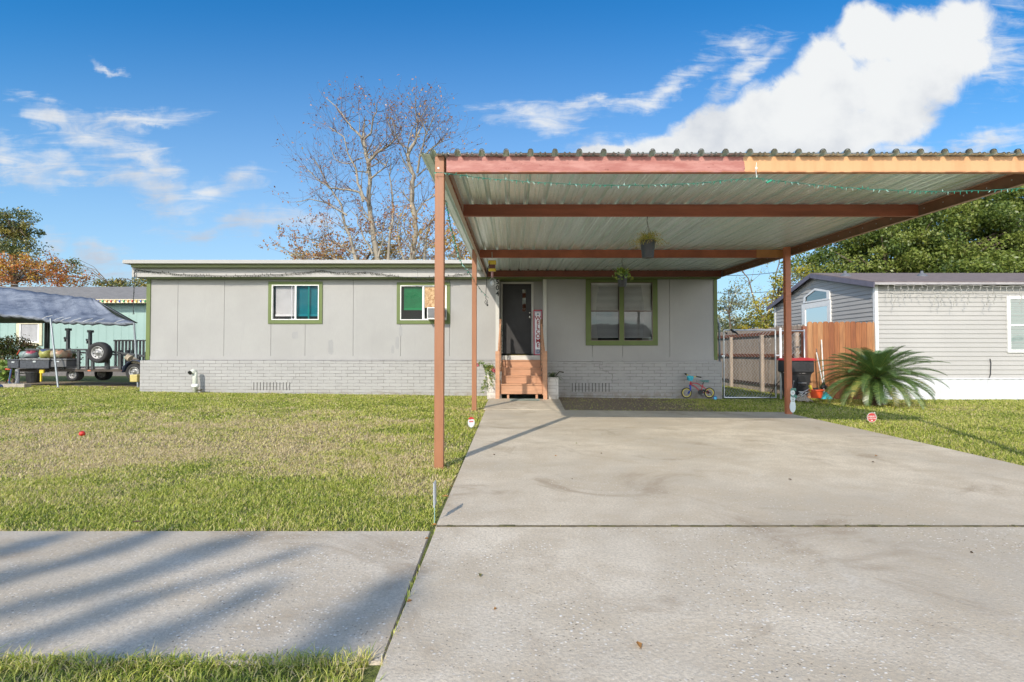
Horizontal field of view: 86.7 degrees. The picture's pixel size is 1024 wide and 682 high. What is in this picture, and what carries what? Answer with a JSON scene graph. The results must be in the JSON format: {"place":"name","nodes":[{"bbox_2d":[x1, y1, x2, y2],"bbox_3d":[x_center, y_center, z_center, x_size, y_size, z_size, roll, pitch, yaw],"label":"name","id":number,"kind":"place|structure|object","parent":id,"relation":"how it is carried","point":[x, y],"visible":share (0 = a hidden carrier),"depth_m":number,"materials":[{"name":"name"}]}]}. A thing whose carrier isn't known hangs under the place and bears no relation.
{"place":"outdoors","nodes":[
{"label":"outdoors","id":0,"kind":"place"},
{"bbox_2d":[0,531,430,664],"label":"sidewalk","id":1,"kind":"structure","parent":0,"point":[228,593],"depth_m":2.46,"materials":[{"name":"concrete"}]},
{"bbox_2d":[0,363,1023,681],"bbox_3d":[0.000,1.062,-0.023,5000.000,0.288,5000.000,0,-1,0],"label":"ground","id":2,"kind":"structure","parent":0,"point":[370,673],"depth_m":5.50,"materials":[{"name":"green plant"}]},
{"bbox_2d":[0,369,11,386],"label":"ratchet jack","id":3,"kind":"object","parent":2,"relation":"on","point":[9,379],"visible":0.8,"depth_m":14.67,"materials":[{"name":"blue metal"}]},
{"bbox_2d":[0,359,24,383],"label":"leafy plant","id":4,"kind":"object","parent":2,"relation":"on","point":[4,375],"visible":0.71,"depth_m":14.94,"materials":[{"name":"green plant"}]},
{"bbox_2d":[2,383,30,387],"bbox_3d":[-13.238,1.209,14.487,0.618,0.138,0.220,0,-1,0],"label":"concrete block","id":5,"kind":"object","parent":2,"relation":"on","point":[25,385],"depth_m":14.38,"materials":[{"name":"beige concrete"}]},
{"bbox_2d":[0,333,46,382],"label":"hedge","id":6,"kind":"object","parent":2,"relation":"on","point":[6,351],"visible":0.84,"depth_m":16.50,"materials":[{"name":"green plant"}]},
{"bbox_2d":[0,206,53,286],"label":"dark oak","id":7,"kind":"object","parent":2,"relation":"on","point":[14,231],"visible":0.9,"depth_m":29.87,"materials":[{"name":"green plant"}]},
{"bbox_2d":[24,372,39,382],"bbox_3d":[-13.220,1.003,14.982,0.370,0.300,0.370,0,-1,0],"label":"bucket","id":8,"kind":"object","parent":2,"relation":"on","point":[32,377],"visible":0.88,"depth_m":14.86,"materials":[{"name":"black plastic"}]},
{"bbox_2d":[0,249,100,286],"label":"rusty tree","id":9,"kind":"object","parent":2,"relation":"on","point":[32,274],"visible":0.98,"depth_m":27.81,"materials":[{"name":"orange plant"}]},
{"bbox_2d":[0,287,138,386],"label":"tarp canopy","id":10,"kind":"object","parent":2,"relation":"on","point":[27,306],"visible":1,"depth_m":15.91,"materials":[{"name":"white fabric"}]},
{"bbox_2d":[0,287,145,375],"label":"teal house","id":11,"kind":"structure","parent":2,"relation":"on","point":[34,332],"depth_m":21.51,"materials":[{"name":"teal"}]},
{"bbox_2d":[16,323,42,344],"bbox_3d":[-19.115,-0.300,21.484,1.009,0.955,0.045,0,-1,0],"label":"window","id":12,"kind":"structure","parent":11,"relation":"in","point":[33,331],"depth_m":21.49,"materials":[{"name":"white glass"}]},
{"bbox_2d":[98,300,145,302],"bbox_3d":[-14.828,-1.545,21.029,4.574,0.110,0.052,0,-1,0],"label":"bulb string","id":13,"kind":"object","parent":11,"relation":"attached to","point":[123,301],"visible":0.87,"depth_m":21.01,"materials":[{"name":"plastic"}]},
{"bbox_2d":[113,340,145,365],"bbox_3d":[-11.679,0.416,16.805,1.286,0.905,0.100,0,-1,0],"label":"deck railing","id":14,"kind":"object","parent":11,"relation":"attached to","point":[129,348],"visible":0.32,"depth_m":16.79,"materials":[{"name":"grey wood"}]},
{"bbox_2d":[70,347,83,381],"bbox_3d":[-13.990,0.862,17.164,0.621,1.386,0.712,0,-1,0],"label":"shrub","id":15,"kind":"object","parent":2,"relation":"on","point":[74,355],"visible":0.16,"depth_m":17.21,"materials":[{"name":"green plant"}]},
{"bbox_2d":[15,328,145,382],"bbox_3d":[-12.514,0.413,15.757,4.901,1.553,1.925,0,-1,0],"label":"utility trailer","id":16,"kind":"object","parent":2,"relation":"on","point":[99,352],"visible":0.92,"depth_m":15.07,"materials":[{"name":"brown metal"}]},
{"bbox_2d":[7,359,19,367],"bbox_3d":[-13.638,0.625,15.115,0.344,0.245,0.590,0,-1,0],"label":"tool box","id":17,"kind":"object","parent":16,"relation":"on","point":[13,363],"visible":0.53,"depth_m":14.84,"materials":[{"name":"metal"}]},
{"bbox_2d":[19,358,61,368],"bbox_3d":[-13.057,0.619,15.140,0.833,0.284,0.640,0,-1,0],"label":"tool box","id":18,"kind":"object","parent":16,"relation":"on","point":[34,363],"visible":0.82,"depth_m":14.84,"materials":[{"name":"metal"}]},
{"bbox_2d":[19,350,38,357],"bbox_3d":[-13.438,0.377,15.145,0.399,0.285,0.500,0,-1,0],"label":"plastic bag","id":19,"kind":"object","parent":18,"relation":"on","point":[30,354],"visible":0.83,"depth_m":14.97,"materials":[{"name":"plastic"}]},
{"bbox_2d":[39,349,51,357],"bbox_3d":[-12.933,0.373,15.146,0.267,0.324,0.500,0,-1,0],"label":"plastic bag","id":20,"kind":"object","parent":18,"relation":"on","point":[44,353],"visible":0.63,"depth_m":14.95,"materials":[{"name":"yellow plastic"}]},
{"bbox_2d":[39,369,44,380],"bbox_3d":[-12.943,0.949,14.938,0.110,0.330,0.050,0,-1,0],"label":"yellow tool","id":21,"kind":"object","parent":16,"relation":"hanging from","point":[41,371],"visible":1,"depth_m":14.92,"materials":[{"name":"yellow plastic"}]},
{"bbox_2d":[50,358,81,366],"bbox_3d":[-12.454,0.607,15.140,0.498,0.233,0.540,0,-1,0],"label":"tool box","id":22,"kind":"object","parent":16,"relation":"on","point":[71,362],"visible":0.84,"depth_m":14.89,"materials":[{"name":"metal"}]},
{"bbox_2d":[50,350,71,358],"bbox_3d":[-12.587,0.372,15.146,0.354,0.296,0.500,0,-1,0],"label":"plastic bag","id":23,"kind":"object","parent":22,"relation":"on","point":[60,354],"visible":0.86,"depth_m":15.02,"materials":[{"name":"beige plastic"}]},
{"bbox_2d":[124,354,139,363],"bbox_3d":[-10.416,0.561,14.987,0.360,0.440,0.500,-1,-1,33],"label":"rolled pipe","id":24,"kind":"object","parent":16,"relation":"on","point":[128,357],"visible":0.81,"depth_m":14.86,"materials":[{"name":"beige plastic"}]},
{"bbox_2d":[130,374,139,381],"bbox_3d":[-10.181,1.006,14.707,0.204,0.198,0.250,0,-1,0],"label":"yellow crate","id":25,"kind":"object","parent":16,"relation":"on","point":[134,377],"visible":0.77,"depth_m":14.58,"materials":[{"name":"beige plastic"}]},
{"bbox_2d":[79,431,85,435],"bbox_3d":[-5.498,1.183,6.938,0.072,0.068,0.072,0,-1,0],"label":"red ball","id":26,"kind":"object","parent":2,"relation":"on","point":[82,433],"visible":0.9,"depth_m":6.92,"materials":[{"name":"red plastic"}]},
{"bbox_2d":[75,384,115,386],"bbox_3d":[-17.775,1.283,15.676,12.451,0.025,3.000,0,-1,0],"label":"parking pad","id":27,"kind":"object","parent":2,"relation":"on","point":[79,385],"visible":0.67,"depth_m":15.95,"materials":[{"name":"concrete"}]},
{"bbox_2d":[64,257,146,286],"bbox_3d":[-20.837,-1.297,28.083,4.919,6.178,1.515,0,-1,0],"label":"green bush","id":28,"kind":"object","parent":2,"relation":"on","point":[116,282],"visible":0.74,"depth_m":27.96,"materials":[{"name":"green plant"}]},
{"bbox_2d":[188,369,198,391],"bbox_3d":[-7.776,0.967,13.290,0.253,0.584,0.231,0,-1,0],"label":"white pipe","id":29,"kind":"object","parent":2,"relation":"on","point":[195,384],"visible":0.99,"depth_m":13.29,"materials":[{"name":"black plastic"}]},
{"bbox_2d":[260,72,427,259],"bbox_3d":[-7.475,-7.326,25.319,7.861,11.497,5.044,0,-1,0],"label":"bare tree","id":30,"kind":"object","parent":2,"relation":"on","point":[371,217],"visible":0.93,"depth_m":25.18,"materials":[{"name":"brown plant"}]},
{"bbox_2d":[285,216,468,259],"bbox_3d":[-6.383,-2.203,27.055,9.614,7.950,4.355,0,-1,0],"label":"autumn thicket","id":31,"kind":"object","parent":2,"relation":"on","point":[394,255],"visible":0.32,"depth_m":26.88,"materials":[{"name":"brown plant"}]},
{"bbox_2d":[122,260,722,398],"bbox_3d":[-2.117,-0.054,16.545,14.766,3.707,6.720,0,-1,0],"label":"mobile home","id":32,"kind":"object","parent":2,"relation":"on","point":[318,332],"visible":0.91,"depth_m":13.70,"materials":[{"name":"grey paint"}]},
{"bbox_2d":[132,270,135,312],"bbox_3d":[-9.368,-1.206,13.449,0.088,1.118,0.055,0,-1,0],"label":"light string","id":33,"kind":"object","parent":32,"relation":"hanging from","point":[133,290],"visible":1,"depth_m":13.44,"materials":[{"name":"plastic"}]},
{"bbox_2d":[136,269,321,277],"bbox_3d":[-7.027,-1.674,13.460,4.632,0.221,0.052,0,-1,0],"label":"light string","id":34,"kind":"object","parent":32,"relation":"attached to","point":[226,275],"visible":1,"depth_m":13.46,"materials":[{"name":"plastic"}]},
{"bbox_2d":[268,281,322,323],"bbox_3d":[-5.477,-0.922,13.866,1.371,1.189,0.354,0,-1,0],"label":"window","id":35,"kind":"structure","parent":32,"relation":"in","point":[296,302],"depth_m":13.72,"materials":[{"name":"glass"}]},
{"bbox_2d":[322,270,471,278],"bbox_3d":[-2.860,-1.640,13.459,3.718,0.231,0.054,0,-1,0],"label":"light string","id":36,"kind":"object","parent":32,"relation":"attached to","point":[392,274],"visible":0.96,"depth_m":13.45,"materials":[{"name":"plastic"}]},
{"bbox_2d":[397,282,449,323],"bbox_3d":[-2.238,-0.911,13.916,1.350,1.181,0.454,0,-1,0],"label":"window","id":37,"kind":"structure","parent":32,"relation":"in","point":[413,298],"depth_m":13.71,"materials":[{"name":"green glass"}]},
{"bbox_2d":[427,307,445,319],"bbox_3d":[-1.884,-0.683,13.622,0.444,0.298,0.392,0,-1,0],"label":"air conditioner","id":38,"kind":"object","parent":32,"relation":"attached to","point":[430,313],"visible":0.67,"depth_m":13.44,"materials":[{"name":"white plastic"}]},
{"bbox_2d":[503,284,530,353],"bbox_3d":[0.129,-0.579,14.126,0.749,1.816,0.100,0,-1,0],"label":"door","id":39,"kind":"structure","parent":32,"relation":"in","point":[516,297],"depth_m":14.13,"materials":[{"name":"black wood"}]},
{"bbox_2d":[533,310,541,354],"bbox_3d":[0.661,-0.220,13.815,0.225,1.165,0.180,0,-1,0],"label":"welcome sign","id":40,"kind":"object","parent":32,"relation":"on","point":[537,315],"visible":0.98,"depth_m":13.81,"materials":[{"name":"white wood"}]},
{"bbox_2d":[586,279,657,344],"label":"window","id":41,"kind":"structure","parent":32,"relation":"in","point":[614,316],"depth_m":13.79,"materials":[{"name":"grey glass"}]},
{"bbox_2d":[366,74,486,259],"bbox_3d":[-3.659,-6.606,24.194,5.185,10.148,4.377,-1,-1,23],"label":"bare tree","id":42,"kind":"object","parent":2,"relation":"on","point":[413,248],"visible":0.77,"depth_m":23.95,"materials":[{"name":"brown plant"}]},
{"bbox_2d":[433,481,435,522],"bbox_3d":[-0.489,1.025,3.435,0.012,0.260,0.090,0,-1,0],"label":"stake","id":43,"kind":"object","parent":2,"relation":"on","point":[434,493],"visible":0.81,"depth_m":3.40,"materials":[{"name":"white plastic"}]},
{"bbox_2d":[445,224,471,259],"bbox_3d":[-2.032,-1.714,24.060,2.411,6.843,1.718,0,-1,0],"label":"autumn thicket","id":44,"kind":"object","parent":2,"relation":"on","point":[459,251],"visible":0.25,"depth_m":24.03,"materials":[{"name":"brown plant"}]},
{"bbox_2d":[371,525,560,681],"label":"grass","id":45,"kind":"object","parent":2,"relation":"on","point":[414,579],"visible":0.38,"depth_m":2.37,"materials":[{"name":"green plant"}]},
{"bbox_2d":[468,417,474,426],"bbox_3d":[-0.574,1.171,7.629,0.096,0.206,0.012,0,-1,0],"label":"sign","id":46,"kind":"object","parent":2,"relation":"on","point":[471,422],"visible":0.98,"depth_m":7.63,"materials":[{"name":"white plastic"}]},
{"bbox_2d":[487,371,501,398],"bbox_3d":[-0.414,1.071,13.060,0.335,0.686,0.920,0,-1,0],"label":"planter","id":47,"kind":"object","parent":2,"relation":"on","point":[490,392],"visible":0.29,"depth_m":12.60,"materials":[{"name":"brick"}]},
{"bbox_2d":[477,361,494,392],"bbox_3d":[-0.589,0.820,12.572,0.517,0.755,0.466,0,-1,0],"label":"trailing plant","id":48,"kind":"object","parent":47,"relation":"in","point":[491,368],"visible":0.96,"depth_m":12.53,"materials":[{"name":"green plant"}]},
{"bbox_2d":[547,376,558,398],"bbox_3d":[0.955,1.134,13.058,0.252,0.560,0.920,0,-1,0],"label":"planter","id":49,"kind":"object","parent":2,"relation":"on","point":[552,388],"visible":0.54,"depth_m":12.60,"materials":[{"name":"brick"}]},
{"bbox_2d":[548,371,563,379],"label":"spiky plant","id":50,"kind":"object","parent":49,"relation":"in","point":[552,374],"visible":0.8,"depth_m":12.71,"materials":[{"name":"green plant"}]},
{"bbox_2d":[681,373,716,399],"bbox_3d":[4.588,1.118,13.314,0.849,0.650,0.271,0,-1,11],"label":"kids bike","id":51,"kind":"object","parent":2,"relation":"on","point":[700,392],"visible":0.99,"depth_m":13.32,"materials":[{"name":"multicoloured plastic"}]},
{"bbox_2d":[375,527,1023,681],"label":"driveway apron","id":52,"kind":"object","parent":2,"relation":"on","point":[791,604],"visible":1,"depth_m":2.27,"materials":[{"name":"concrete"}]},
{"bbox_2d":[717,317,720,360],"bbox_3d":[5.235,0.403,13.794,0.140,2.154,0.052,0,-1,0],"label":"gate post","id":53,"kind":"object","parent":2,"relation":"on","point":[719,343],"visible":0.61,"depth_m":13.79,"materials":[{"name":"grey metal"}]},
{"bbox_2d":[721,329,779,397],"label":"chain link gate","id":54,"kind":"structure","parent":53,"relation":"attached to","point":[724,360],"depth_m":13.71,"materials":[{"name":"metal"}]},
{"bbox_2d":[420,149,1023,469],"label":"carport","id":55,"kind":"object","parent":2,"relation":"on","point":[729,227],"visible":0.96,"depth_m":6.77,"materials":[{"name":"orange paint"}]},
{"bbox_2d":[445,200,484,295],"bbox_3d":[-0.730,-1.154,8.087,0.337,0.542,4.912,0,-1,3],"label":"light string","id":56,"kind":"object","parent":55,"relation":"hanging from","point":[454,241],"visible":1,"depth_m":7.18,"materials":[{"name":"green plastic"}]},
{"bbox_2d":[485,257,495,305],"bbox_3d":[-0.409,-1.180,10.328,0.228,1.039,0.163,0,-1,0],"label":"work lamp","id":57,"kind":"object","parent":55,"relation":"hanging from","point":[491,266],"visible":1,"depth_m":10.29,"materials":[{"name":"metal"}]},
{"bbox_2d":[612,258,632,286],"bbox_3d":[2.127,-1.319,10.362,0.405,0.546,0.538,0,-1,0],"label":"hanging plant","id":58,"kind":"object","parent":55,"relation":"hanging from","point":[622,274],"visible":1,"depth_m":10.34,"materials":[{"name":"green plant"}]},
{"bbox_2d":[629,217,666,258],"bbox_3d":[1.735,-1.338,6.957,0.558,0.542,0.542,1,-1,-24],"label":"hanging plant","id":59,"kind":"object","parent":55,"relation":"hanging from","point":[648,242],"visible":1,"depth_m":6.89,"materials":[{"name":"green plant"}]},
{"bbox_2d":[436,525,1023,526],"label":"joint filler","id":60,"kind":"object","parent":2,"relation":"on","point":[711,526],"visible":0.33,"depth_m":3.32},
{"bbox_2d":[447,524,1017,526],"bbox_3d":[1.905,1.147,3.329,4.610,0.032,0.026,0,-1,0],"label":"joint moss","id":61,"kind":"object","parent":60,"relation":"on","point":[873,525],"visible":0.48,"depth_m":3.32,"materials":[{"name":"green plant"}]},
{"bbox_2d":[717,277,754,332],"bbox_3d":[8.861,-0.486,22.075,2.054,4.298,1.375,0,-1,0],"label":"sparse tree","id":62,"kind":"object","parent":2,"relation":"on","point":[731,308],"visible":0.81,"depth_m":21.99,"materials":[{"name":"green plant"}]},
{"bbox_2d":[722,307,772,328],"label":"distant tree","id":63,"kind":"object","parent":2,"relation":"on","point":[750,324],"visible":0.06,"depth_m":45.88,"materials":[{"name":"green plant"}]},
{"bbox_2d":[717,324,804,393],"bbox_3d":[7.560,0.622,19.352,0.160,1.958,10.522,0,-1,0],"label":"weathered fence","id":64,"kind":"object","parent":2,"relation":"on","point":[740,354],"visible":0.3,"depth_m":16.97,"materials":[{"name":"beige wood"}]},
{"bbox_2d":[736,251,815,323],"bbox_3d":[12.543,-2.478,26.224,4.625,5.765,2.060,0,-1,0],"label":"thin tree","id":65,"kind":"object","parent":2,"relation":"on","point":[749,281],"visible":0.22,"depth_m":26.04,"materials":[{"name":"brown plant"}]},
{"bbox_2d":[726,260,833,328],"bbox_3d":[11.630,-0.971,23.560,4.856,5.338,2.944,0,-1,0],"label":"yellow tree","id":66,"kind":"object","parent":2,"relation":"on","point":[769,314],"visible":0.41,"depth_m":23.03,"materials":[{"name":"green plant"}]},
{"bbox_2d":[779,328,804,398],"bbox_3d":[7.088,0.594,13.710,0.655,1.869,0.063,0,-1,0],"label":"chain link fence","id":67,"kind":"object","parent":2,"relation":"on","point":[781,342],"visible":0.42,"depth_m":13.70,"materials":[{"name":"metal"}]},
{"bbox_2d":[790,381,796,412],"bbox_3d":[5.045,1.014,9.764,0.132,0.602,0.115,0,-1,0],"label":"snowman stake","id":68,"kind":"object","parent":2,"relation":"on","point":[792,402],"visible":1,"depth_m":9.72,"materials":[{"name":"white plastic"}]},
{"bbox_2d":[777,358,815,395],"bbox_3d":[7.025,0.938,13.425,0.624,1.054,0.715,0,-1,0],"label":"wheelie bin","id":69,"kind":"object","parent":2,"relation":"on","point":[802,370],"visible":0.75,"depth_m":13.16,"materials":[{"name":"grey plastic"}]},
{"bbox_2d":[795,389,812,401],"bbox_3d":[6.937,1.270,12.900,0.454,0.316,0.350,0,-1,0],"label":"tarp","id":70,"kind":"object","parent":2,"relation":"on","point":[802,397],"visible":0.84,"depth_m":12.80,"materials":[{"name":"beige fabric"}]},
{"bbox_2d":[808,385,824,397],"bbox_3d":[7.191,1.194,12.827,0.356,0.300,0.341,0,-1,0],"label":"toy bucket","id":71,"kind":"object","parent":2,"relation":"on","point":[816,393],"visible":1,"depth_m":12.74,"materials":[{"name":"orange plastic"}]},
{"bbox_2d":[820,340,826,388],"bbox_3d":[7.630,0.563,13.392,0.174,1.214,0.827,0,-1,21],"label":"mop","id":72,"kind":"object","parent":2,"relation":"on","point":[824,386],"visible":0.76,"depth_m":13.28,"materials":[{"name":"white plastic"}]},
{"bbox_2d":[816,352,832,398],"bbox_3d":[7.464,0.827,13.218,0.310,1.104,0.895,0,-1,7],"label":"long dustpan","id":73,"kind":"object","parent":2,"relation":"on","point":[823,397],"visible":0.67,"depth_m":12.88,"materials":[{"name":"teal plastic"}]},
{"bbox_2d":[801,321,874,399],"bbox_3d":[8.394,0.540,13.957,1.840,2.088,0.090,0,-1,0],"label":"wood fence","id":74,"kind":"object","parent":2,"relation":"on","point":[835,337],"visible":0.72,"depth_m":13.92,"materials":[{"name":"brown wood"}]},
{"bbox_2d":[867,412,876,421],"bbox_3d":[5.745,1.247,8.662,0.156,0.220,0.012,0,-1,0],"label":"christmas stake","id":75,"kind":"object","parent":2,"relation":"on","point":[871,417],"visible":1,"depth_m":8.66,"materials":[{"name":"red plastic"}]},
{"bbox_2d":[814,345,949,409],"bbox_3d":[8.223,0.848,12.235,2.508,1.479,2.464,1,-1,-25],"label":"sago palm","id":76,"kind":"object","parent":2,"relation":"on","point":[877,371],"visible":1,"depth_m":11.95,"materials":[{"name":"green plant"}]},
{"bbox_2d":[766,271,1023,399],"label":"neighbor house","id":77,"kind":"structure","parent":2,"relation":"on","point":[977,343],"depth_m":14.00,"materials":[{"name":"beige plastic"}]},
{"bbox_2d":[801,300,831,325],"bbox_3d":[9.373,-0.325,16.713,0.050,1.736,1.571,0,-1,0],"label":"window","id":78,"kind":"structure","parent":77,"relation":"in","point":[820,311],"depth_m":16.63,"materials":[{"name":"glass"}]},
{"bbox_2d":[803,288,830,303],"bbox_3d":[9.378,-1.420,16.712,0.060,0.426,1.451,0,-1,0],"label":"window","id":79,"kind":"structure","parent":77,"relation":"in","point":[828,293],"depth_m":16.60,"materials":[{"name":"white plastic"}]},
{"bbox_2d":[878,284,1023,306],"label":"icicle lights","id":80,"kind":"object","parent":77,"relation":"hanging from","point":[952,290],"visible":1,"depth_m":13.75,"materials":[{"name":"plastic"}]},
{"bbox_2d":[1006,296,1023,352],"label":"window","id":81,"kind":"structure","parent":77,"relation":"in","point":[1008,313],"depth_m":13.98,"materials":[{"name":"white plastic"}]},
{"bbox_2d":[779,185,1023,283],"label":"evergreen tree","id":82,"kind":"object","parent":2,"relation":"on","point":[994,227],"visible":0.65,"depth_m":22.59,"materials":[{"name":"green plant"}]},
{"bbox_2d":[0,0,1023,328],"label":"sky","id":83,"kind":"structure","parent":0,"point":[134,129],"materials":[{"name":"blue"}]},
{"bbox_2d":[483,398,564,409],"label":"front path","id":84,"kind":"structure","parent":0,"point":[540,404],"depth_m":11.11,"materials":[{"name":"concrete"}]},
{"bbox_2d":[495,319,546,398],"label":"porch steps","id":85,"kind":"structure","parent":84,"relation":"on","point":[522,377],"depth_m":12.84,"materials":[{"name":"orange wood"}]},
{"bbox_2d":[510,399,538,400],"bbox_3d":[0.281,1.313,12.164,0.658,0.016,0.340,0,-1,0],"label":"doormat","id":86,"kind":"object","parent":84,"relation":"on","point":[524,399],"visible":1,"depth_m":12.04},
{"bbox_2d":[435,409,1023,528],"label":"driveway","id":87,"kind":"structure","parent":0,"point":[687,468],"depth_m":4.70,"materials":[{"name":"concrete"}]},
{"bbox_2d":[720,271,782,326],"bbox_3d":[13.190,-2.368,30.059,4.738,3.221,0.028,0,-1,0],"label":"power line","id":88,"kind":"object","parent":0,"point":[742,293],"visible":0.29,"depth_m":30.07,"materials":[{"name":"metal"}]},
{"bbox_3d":[2.302,-1.611,5.114,0.025,0.156,0.030,0,-1,0],"label":"hook","id":89,"kind":"object","parent":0,"visible":0},
{"bbox_2d":[434,172,753,188],"bbox_3d":[0.787,-1.512,5.102,3.038,0.163,0.032,0,-1,0],"label":"light string","id":90,"kind":"object","parent":89,"relation":"hanging from","point":[594,182],"visible":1,"depth_m":5.10,"materials":[{"name":"green plastic"}]},
{"bbox_2d":[756,175,1023,194],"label":"light string","id":91,"kind":"object","parent":89,"relation":"hanging from","point":[886,190],"visible":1,"depth_m":5.10,"materials":[{"name":"green plastic"}]}
]}

